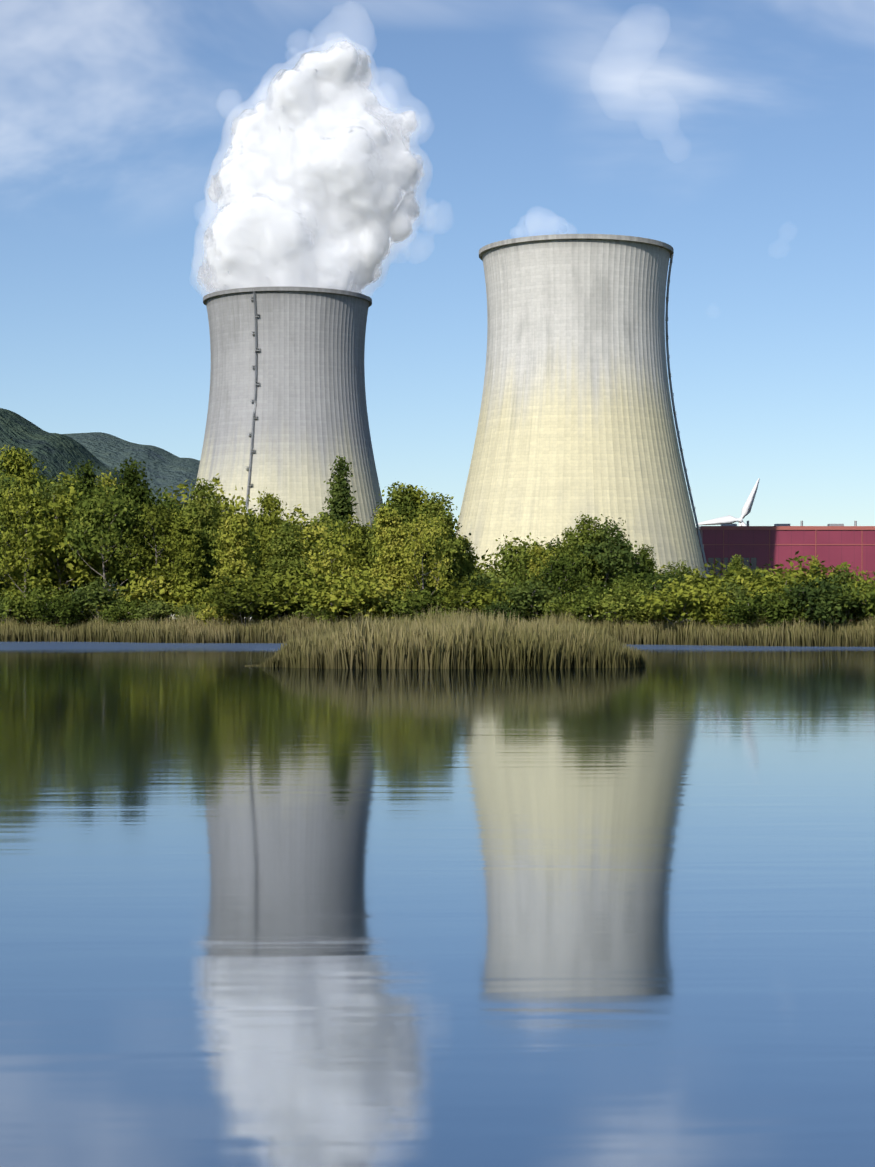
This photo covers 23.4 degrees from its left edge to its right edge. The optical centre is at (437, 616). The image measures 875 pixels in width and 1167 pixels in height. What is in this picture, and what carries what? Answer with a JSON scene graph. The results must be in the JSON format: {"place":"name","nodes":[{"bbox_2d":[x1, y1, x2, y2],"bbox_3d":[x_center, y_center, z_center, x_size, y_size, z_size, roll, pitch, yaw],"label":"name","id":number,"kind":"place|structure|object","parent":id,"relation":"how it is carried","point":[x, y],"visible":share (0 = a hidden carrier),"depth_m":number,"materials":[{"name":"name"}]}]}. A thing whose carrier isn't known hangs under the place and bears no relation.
{"place":"outdoors","nodes":[
{"label":"outdoors","id":0,"kind":"place"},
{"bbox_2d":[0,408,244,616],"bbox_3d":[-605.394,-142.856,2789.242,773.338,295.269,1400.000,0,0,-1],"label":"hill","id":1,"kind":"structure","parent":0,"point":[55,453],"depth_m":2612.81,"materials":[{"name":"green plant"}]},
{"bbox_2d":[62,432,199,506],"bbox_3d":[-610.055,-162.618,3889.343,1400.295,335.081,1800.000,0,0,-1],"label":"hill","id":2,"kind":"structure","parent":0,"point":[165,468],"depth_m":3516.80,"materials":[{"name":"green plant"}]},
{"bbox_2d":[196,40,424,293],"bbox_3d":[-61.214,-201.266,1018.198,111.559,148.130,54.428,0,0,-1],"label":"steam plume","id":3,"kind":"object","parent":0,"point":[345,53],"depth_m":1002.29,"materials":[{"name":"white"}]},
{"bbox_2d":[0,642,874,1166],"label":"lake water","id":4,"kind":"structure","parent":0,"point":[258,916],"depth_m":18.27,"materials":[{"name":"blue liquid"}]},
{"bbox_2d":[0,0,874,616],"label":"sky","id":5,"kind":"structure","parent":0,"point":[736,136],"materials":[{"name":"blue"}]},
{"bbox_2d":[9,620,869,667],"bbox_3d":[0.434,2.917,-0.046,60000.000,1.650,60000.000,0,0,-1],"label":"ground","id":6,"kind":"structure","parent":0,"point":[474,662],"depth_m":103.73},
{"bbox_2d":[0,595,25,622],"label":"bush","id":7,"kind":"object","parent":6,"relation":"on","point":[7,613],"visible":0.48,"depth_m":220.00,"materials":[{"name":"green plant"}]},
{"bbox_2d":[0,473,28,577],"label":"tree","id":8,"kind":"object","parent":6,"relation":"on","point":[5,480],"visible":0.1,"depth_m":230.81,"materials":[{"name":"green plant"}]},
{"bbox_2d":[0,477,37,578],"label":"tree","id":9,"kind":"object","parent":6,"relation":"on","point":[10,513],"visible":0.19,"depth_m":225.37,"materials":[{"name":"green plant"}]},
{"bbox_2d":[0,439,48,582],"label":"slim tree","id":10,"kind":"object","parent":6,"relation":"on","point":[17,463],"visible":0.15,"depth_m":242.57,"materials":[{"name":"green plant"}]},
{"bbox_2d":[0,479,65,621],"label":"tree","id":11,"kind":"object","parent":6,"relation":"on","point":[22,518],"visible":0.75,"depth_m":220.58,"materials":[{"name":"green plant"}]},
{"bbox_2d":[0,578,74,624],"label":"bush","id":12,"kind":"object","parent":6,"relation":"on","point":[19,605],"visible":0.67,"depth_m":218.17,"materials":[{"name":"green plant"}]},
{"bbox_2d":[11,468,70,579],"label":"tree","id":13,"kind":"object","parent":6,"relation":"on","point":[45,494],"visible":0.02,"depth_m":231.54,"materials":[{"name":"green plant"}]},
{"bbox_2d":[0,574,85,619],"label":"bush","id":14,"kind":"object","parent":6,"relation":"on","point":[14,589],"visible":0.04,"depth_m":224.21,"materials":[{"name":"green plant"}]},
{"bbox_2d":[0,468,116,595],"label":"tree","id":15,"kind":"object","parent":6,"relation":"on","point":[78,574],"visible":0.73,"depth_m":221.21,"materials":[{"name":"green plant"}]},
{"bbox_2d":[30,590,98,628],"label":"bush","id":16,"kind":"object","parent":6,"relation":"on","point":[65,609],"visible":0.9,"depth_m":215.12,"materials":[{"name":"green plant"}]},
{"bbox_2d":[45,482,125,585],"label":"tree","id":17,"kind":"object","parent":6,"relation":"on","point":[107,569],"visible":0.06,"depth_m":231.09,"materials":[{"name":"green plant"}]},
{"bbox_2d":[64,459,107,587],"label":"slim tree","id":18,"kind":"object","parent":6,"relation":"on","point":[89,478],"visible":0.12,"depth_m":231.84,"materials":[{"name":"green plant"}]},
{"bbox_2d":[62,577,126,621],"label":"bush","id":19,"kind":"object","parent":6,"relation":"on","point":[94,595],"visible":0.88,"depth_m":214.83,"materials":[{"name":"green plant"}]},
{"bbox_2d":[71,470,128,586],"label":"tree","id":20,"kind":"object","parent":6,"relation":"on","point":[105,481],"visible":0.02,"depth_m":247.94,"materials":[{"name":"green plant"}]},
{"bbox_2d":[55,476,158,621],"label":"tree","id":21,"kind":"object","parent":6,"relation":"on","point":[109,513],"visible":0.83,"depth_m":216.28,"materials":[{"name":"green plant"}]},
{"bbox_2d":[94,595,151,624],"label":"bush","id":22,"kind":"object","parent":6,"relation":"on","point":[128,612],"visible":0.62,"depth_m":212.09,"materials":[{"name":"green plant"}]},
{"bbox_2d":[105,495,158,596],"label":"slim tree","id":23,"kind":"object","parent":6,"relation":"on","point":[119,583],"visible":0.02,"depth_m":229.49,"materials":[{"name":"green plant"}]},
{"bbox_2d":[106,457,160,591],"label":"slim tree","id":24,"kind":"object","parent":6,"relation":"on","point":[137,495],"visible":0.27,"depth_m":228.07,"materials":[{"name":"green plant"}]},
{"bbox_2d":[107,487,186,617],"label":"tree","id":25,"kind":"object","parent":6,"relation":"on","point":[168,502],"visible":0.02,"depth_m":242.38,"materials":[{"name":"green plant"}]},
{"bbox_2d":[110,499,185,602],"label":"tree","id":26,"kind":"object","parent":6,"relation":"on","point":[159,522],"visible":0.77,"depth_m":215.96,"materials":[{"name":"green plant"}]},
{"bbox_2d":[135,594,177,625],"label":"bush","id":27,"kind":"object","parent":6,"relation":"on","point":[153,609],"visible":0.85,"depth_m":208.89,"materials":[{"name":"green plant"}]},
{"bbox_2d":[117,559,209,618],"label":"bush","id":28,"kind":"object","parent":6,"relation":"on","point":[166,592],"visible":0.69,"depth_m":214.51,"materials":[{"name":"green plant"}]},
{"bbox_2d":[157,505,190,619],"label":"slim tree","id":29,"kind":"object","parent":6,"relation":"on","point":[170,550],"visible":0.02,"depth_m":224.27,"materials":[{"name":"green plant"}]},
{"bbox_2d":[165,511,209,607],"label":"slim tree","id":30,"kind":"object","parent":6,"relation":"on","point":[186,546],"visible":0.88,"depth_m":214.74,"materials":[{"name":"green plant"}]},
{"bbox_2d":[173,599,202,621],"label":"bush","id":31,"kind":"object","parent":6,"relation":"on","point":[186,609],"visible":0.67,"depth_m":209.19,"materials":[{"name":"green plant"}]},
{"bbox_2d":[150,479,228,579],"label":"tree","id":32,"kind":"object","parent":6,"relation":"on","point":[182,486],"depth_m":257.12,"materials":[{"name":"green plant"}]},
{"bbox_2d":[179,586,219,621],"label":"bush","id":33,"kind":"object","parent":6,"relation":"on","point":[196,601],"visible":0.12,"depth_m":213.19,"materials":[{"name":"green plant"}]},
{"bbox_2d":[180,477,224,592],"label":"slim tree","id":34,"kind":"object","parent":6,"relation":"on","point":[200,513],"visible":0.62,"depth_m":218.96,"materials":[{"name":"green plant"}]},
{"bbox_2d":[200,500,226,587],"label":"slim tree","id":35,"kind":"object","parent":6,"relation":"on","point":[218,525],"visible":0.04,"depth_m":226.04,"materials":[{"name":"green plant"}]},
{"bbox_2d":[191,599,247,627],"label":"bush","id":36,"kind":"object","parent":6,"relation":"on","point":[206,614],"visible":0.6,"depth_m":205.53,"materials":[{"name":"green plant"}]},
{"bbox_2d":[191,473,254,526],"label":"tree","id":37,"kind":"object","parent":6,"relation":"on","point":[230,508],"visible":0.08,"depth_m":244.54,"materials":[{"name":"green plant"}]},
{"bbox_2d":[208,507,258,608],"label":"slim tree","id":38,"kind":"object","parent":6,"relation":"on","point":[233,541],"visible":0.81,"depth_m":207.63,"materials":[{"name":"green plant"}]},
{"bbox_2d":[195,567,299,625],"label":"bush","id":39,"kind":"object","parent":6,"relation":"on","point":[238,598],"visible":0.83,"depth_m":203.21,"materials":[{"name":"green plant"}]},
{"bbox_2d":[240,517,263,617],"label":"slim tree","id":40,"kind":"object","parent":6,"relation":"on","point":[257,548],"depth_m":222.88,"materials":[{"name":"green plant"}]},
{"bbox_2d":[203,560,313,620],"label":"bush","id":41,"kind":"object","parent":6,"relation":"on","point":[258,566],"visible":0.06,"depth_m":210.79,"materials":[{"name":"green plant"}]},
{"bbox_2d":[253,487,289,581],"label":"slim tree","id":42,"kind":"object","parent":6,"relation":"on","point":[269,520],"visible":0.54,"depth_m":233.49,"materials":[{"name":"green plant"}]},
{"bbox_2d":[171,287,383,620],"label":"cooling tower","id":43,"kind":"structure","parent":6,"relation":"on","point":[287,422],"depth_m":983.24,"materials":[{"name":"concrete"}]},
{"bbox_2d":[262,522,312,615],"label":"slim tree","id":44,"kind":"object","parent":6,"relation":"on","point":[286,544],"visible":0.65,"depth_m":209.18,"materials":[{"name":"green plant"}]},
{"bbox_2d":[235,564,343,619],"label":"bush","id":45,"kind":"object","parent":6,"relation":"on","point":[305,587],"visible":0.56,"depth_m":203.31,"materials":[{"name":"green plant"}]},
{"bbox_2d":[262,504,339,619],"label":"tree","id":46,"kind":"object","parent":6,"relation":"on","point":[309,533],"visible":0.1,"depth_m":223.26,"materials":[{"name":"green plant"}]},
{"bbox_2d":[279,577,361,623],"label":"bush","id":47,"kind":"object","parent":6,"relation":"on","point":[300,605],"visible":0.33,"depth_m":202.75,"materials":[{"name":"green plant"}]},
{"bbox_2d":[284,505,369,575],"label":"tree","id":48,"kind":"object","parent":6,"relation":"on","point":[333,528],"visible":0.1,"depth_m":236.20,"materials":[{"name":"green plant"}]},
{"bbox_2d":[308,531,360,614],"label":"tree","id":49,"kind":"object","parent":6,"relation":"on","point":[332,560],"visible":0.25,"depth_m":207.98,"materials":[{"name":"green plant"}]},
{"bbox_2d":[319,455,358,534],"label":"poplar tree","id":50,"kind":"object","parent":6,"relation":"on","point":[340,506],"visible":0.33,"depth_m":416.97,"materials":[{"name":"green plant"}]},
{"bbox_2d":[314,512,372,583],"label":"tree","id":51,"kind":"object","parent":6,"relation":"on","point":[351,541],"visible":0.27,"depth_m":222.68,"materials":[{"name":"green plant"}]},
{"bbox_2d":[297,566,404,624],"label":"bush","id":52,"kind":"object","parent":6,"relation":"on","point":[367,592],"visible":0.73,"depth_m":200.92,"materials":[{"name":"green plant"}]},
{"bbox_2d":[341,521,374,574],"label":"slim tree","id":53,"kind":"object","parent":6,"relation":"on","point":[364,532],"visible":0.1,"depth_m":237.12,"materials":[{"name":"green plant"}]},
{"bbox_2d":[363,496,392,581],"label":"slim tree","id":54,"kind":"object","parent":6,"relation":"on","point":[371,551],"visible":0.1,"depth_m":219.23,"materials":[{"name":"green plant"}]},
{"bbox_2d":[339,583,424,620],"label":"bush","id":55,"kind":"object","parent":6,"relation":"on","point":[384,601],"visible":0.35,"depth_m":201.53,"materials":[{"name":"green plant"}]},
{"bbox_2d":[369,502,411,595],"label":"slim tree","id":56,"kind":"object","parent":6,"relation":"on","point":[391,540],"visible":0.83,"depth_m":206.16,"materials":[{"name":"green plant"}]},
{"bbox_2d":[368,481,428,591],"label":"slim tree","id":57,"kind":"object","parent":6,"relation":"on","point":[399,503],"visible":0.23,"depth_m":213.61,"materials":[{"name":"green plant"}]},
{"bbox_2d":[389,482,438,591],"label":"slim tree","id":58,"kind":"object","parent":6,"relation":"on","point":[417,494],"visible":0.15,"depth_m":214.17,"materials":[{"name":"green plant"}]},
{"bbox_2d":[393,511,452,599],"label":"tree","id":59,"kind":"object","parent":6,"relation":"on","point":[422,539],"visible":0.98,"depth_m":204.19,"materials":[{"name":"green plant"}]},
{"bbox_2d":[381,583,466,621],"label":"bush","id":60,"kind":"object","parent":6,"relation":"on","point":[403,606],"visible":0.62,"depth_m":200.82,"materials":[{"name":"green plant"}]},
{"bbox_2d":[0,609,874,646],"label":"reeds","id":61,"kind":"object","parent":6,"relation":"on","point":[275,630],"depth_m":199.98,"materials":[{"name":"plant"}]},
{"bbox_2d":[413,492,472,594],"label":"slim tree","id":62,"kind":"object","parent":6,"relation":"on","point":[453,544],"visible":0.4,"depth_m":213.09,"materials":[{"name":"green plant"}]},
{"bbox_2d":[244,605,647,668],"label":"reed islet","id":63,"kind":"object","parent":6,"relation":"on","point":[459,641],"visible":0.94,"depth_m":103.65,"materials":[{"name":"plant"}]},
{"bbox_2d":[420,585,475,616],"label":"bush","id":64,"kind":"object","parent":6,"relation":"on","point":[437,601],"visible":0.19,"depth_m":202.66,"materials":[{"name":"green plant"}]},
{"bbox_2d":[454,535,479,581],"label":"slim tree","id":65,"kind":"object","parent":6,"relation":"on","point":[471,559],"visible":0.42,"depth_m":220.16,"materials":[{"name":"green plant"}]},
{"bbox_2d":[434,572,514,617],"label":"bush","id":66,"kind":"object","parent":6,"relation":"on","point":[479,598],"visible":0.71,"depth_m":202.43,"materials":[{"name":"green plant"}]},
{"bbox_2d":[453,566,503,603],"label":"bush","id":67,"kind":"object","parent":6,"relation":"on","point":[480,582],"visible":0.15,"depth_m":205.89,"materials":[{"name":"green plant"}]},
{"bbox_2d":[471,550,500,576],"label":"tree","id":68,"kind":"object","parent":6,"relation":"on","point":[485,565],"visible":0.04,"depth_m":238.23,"materials":[{"name":"green plant"}]},
{"bbox_2d":[458,560,518,610],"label":"bush","id":69,"kind":"object","parent":6,"relation":"on","point":[487,574],"visible":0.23,"depth_m":208.90,"materials":[{"name":"green plant"}]},
{"bbox_2d":[476,594,527,623],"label":"bush","id":70,"kind":"object","parent":6,"relation":"on","point":[498,607],"visible":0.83,"depth_m":200.72,"materials":[{"name":"green plant"}]},
{"bbox_2d":[491,558,554,622],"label":"bush","id":71,"kind":"object","parent":6,"relation":"on","point":[514,581],"visible":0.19,"depth_m":206.42,"materials":[{"name":"green plant"}]},
{"bbox_2d":[490,531,558,581],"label":"tree","id":72,"kind":"object","parent":6,"relation":"on","point":[518,553],"visible":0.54,"depth_m":211.03,"materials":[{"name":"green plant"}]},
{"bbox_2d":[499,570,571,620],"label":"bush","id":73,"kind":"object","parent":6,"relation":"on","point":[530,595],"visible":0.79,"depth_m":201.12,"materials":[{"name":"green plant"}]},
{"bbox_2d":[526,541,552,587],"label":"slim tree","id":74,"kind":"object","parent":6,"relation":"on","point":[534,549],"visible":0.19,"depth_m":210.19,"materials":[{"name":"green plant"}]},
{"bbox_2d":[534,586,592,622],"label":"bush","id":75,"kind":"object","parent":6,"relation":"on","point":[554,607],"visible":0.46,"depth_m":199.47,"materials":[{"name":"green plant"}]},
{"bbox_2d":[555,526,576,588],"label":"slim tree","id":76,"kind":"object","parent":6,"relation":"on","point":[564,547],"visible":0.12,"depth_m":214.16,"materials":[{"name":"green plant"}]},
{"bbox_2d":[533,549,599,598],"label":"tree","id":77,"kind":"object","parent":6,"relation":"on","point":[557,569],"visible":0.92,"depth_m":201.97,"materials":[{"name":"green plant"}]},
{"bbox_2d":[454,234,708,619],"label":"cooling tower","id":78,"kind":"structure","parent":6,"relation":"on","point":[576,416],"depth_m":847.86,"materials":[{"name":"concrete"}]},
{"bbox_2d":[557,581,613,623],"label":"bush","id":79,"kind":"object","parent":6,"relation":"on","point":[592,595],"visible":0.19,"depth_m":198.47,"materials":[{"name":"green plant"}]},
{"bbox_2d":[565,511,613,588],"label":"slim tree","id":80,"kind":"object","parent":6,"relation":"on","point":[582,526],"visible":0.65,"depth_m":208.66,"materials":[{"name":"green plant"}]},
{"bbox_2d":[567,514,648,587],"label":"tree","id":81,"kind":"object","parent":6,"relation":"on","point":[612,553],"visible":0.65,"depth_m":207.42,"materials":[{"name":"green plant"}]},
{"bbox_2d":[567,579,656,624],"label":"bush","id":82,"kind":"object","parent":6,"relation":"on","point":[617,605],"visible":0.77,"depth_m":194.77,"materials":[{"name":"green plant"}]},
{"bbox_2d":[608,573,653,611],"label":"bush","id":83,"kind":"object","parent":6,"relation":"on","point":[631,583],"visible":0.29,"depth_m":198.49,"materials":[{"name":"green plant"}]},
{"bbox_2d":[586,563,690,620],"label":"bush","id":84,"kind":"object","parent":6,"relation":"on","point":[603,583],"visible":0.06,"depth_m":202.64,"materials":[{"name":"green plant"}]},
{"bbox_2d":[631,544,659,585],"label":"slim tree","id":85,"kind":"object","parent":6,"relation":"on","point":[650,563],"visible":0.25,"depth_m":210.75,"materials":[{"name":"green plant"}]},
{"bbox_2d":[613,595,687,624],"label":"bush","id":86,"kind":"object","parent":6,"relation":"on","point":[638,617],"visible":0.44,"depth_m":194.75,"materials":[{"name":"green plant"}]},
{"bbox_2d":[645,566,683,595],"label":"tree","id":87,"kind":"object","parent":6,"relation":"on","point":[662,578],"visible":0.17,"depth_m":199.47,"materials":[{"name":"green plant"}]},
{"bbox_2d":[632,570,737,632],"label":"bush","id":88,"kind":"object","parent":6,"relation":"on","point":[685,598],"visible":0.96,"depth_m":188.65,"materials":[{"name":"green plant"}]},
{"bbox_2d":[665,560,706,613],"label":"bush","id":89,"kind":"object","parent":6,"relation":"on","point":[682,567],"visible":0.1,"depth_m":228.84,"materials":[{"name":"green plant"}]},
{"bbox_2d":[671,559,753,612],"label":"bush","id":90,"kind":"object","parent":6,"relation":"on","point":[697,574],"visible":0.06,"depth_m":199.97,"materials":[{"name":"green plant"}]},
{"bbox_2d":[699,594,753,628],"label":"bush","id":91,"kind":"object","parent":6,"relation":"on","point":[718,616],"visible":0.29,"depth_m":188.49,"materials":[{"name":"green plant"}]},
{"bbox_2d":[695,478,759,525],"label":"wind turbine","id":92,"kind":"object","parent":6,"relation":"on","point":[746,510],"visible":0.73,"depth_m":1151.56,"materials":[{"name":"white metal"}]},
{"bbox_2d":[709,573,751,605],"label":"bush","id":93,"kind":"object","parent":6,"relation":"on","point":[738,592],"visible":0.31,"depth_m":191.42,"materials":[{"name":"green plant"}]},
{"bbox_2d":[690,566,773,612],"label":"bush","id":94,"kind":"object","parent":6,"relation":"on","point":[715,579],"visible":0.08,"depth_m":195.40,"materials":[{"name":"green plant"}]},
{"bbox_2d":[723,554,747,584],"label":"slim tree","id":95,"kind":"object","parent":6,"relation":"on","point":[735,561],"visible":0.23,"depth_m":199.03,"materials":[{"name":"green plant"}]},
{"bbox_2d":[714,587,803,630],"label":"bush","id":96,"kind":"object","parent":6,"relation":"on","point":[753,607],"visible":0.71,"depth_m":183.92,"materials":[{"name":"green plant"}]},
{"bbox_2d":[726,566,803,621],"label":"bush","id":97,"kind":"object","parent":6,"relation":"on","point":[750,585],"visible":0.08,"depth_m":193.14,"materials":[{"name":"green plant"}]},
{"bbox_2d":[686,521,874,620],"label":"red hall","id":98,"kind":"structure","parent":6,"relation":"on","point":[834,545],"depth_m":1003.16,"materials":[{"name":"red metal"}]},
{"bbox_2d":[758,578,836,627],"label":"bush","id":99,"kind":"object","parent":6,"relation":"on","point":[779,603],"visible":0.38,"depth_m":182.65,"materials":[{"name":"green plant"}]},
{"bbox_2d":[753,551,874,613],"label":"bush","id":100,"kind":"object","parent":6,"relation":"on","point":[789,577],"visible":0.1,"depth_m":189.91,"materials":[{"name":"green plant"}]},
{"bbox_2d":[783,566,866,627],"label":"bush","id":101,"kind":"object","parent":6,"relation":"on","point":[804,594],"visible":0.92,"depth_m":179.65,"materials":[{"name":"green plant"}]},
{"bbox_2d":[787,572,874,625],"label":"bush","id":102,"kind":"object","parent":6,"relation":"on","point":[868,608],"visible":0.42,"depth_m":180.38,"materials":[{"name":"green plant"}]},
{"bbox_2d":[825,562,871,584],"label":"bush","id":103,"kind":"object","parent":6,"relation":"on","point":[844,573],"visible":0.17,"depth_m":186.79,"materials":[{"name":"green plant"}]},
{"bbox_2d":[836,566,874,621],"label":"bush","id":104,"kind":"object","parent":6,"relation":"on","point":[863,581],"visible":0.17,"depth_m":183.03,"materials":[{"name":"green plant"}]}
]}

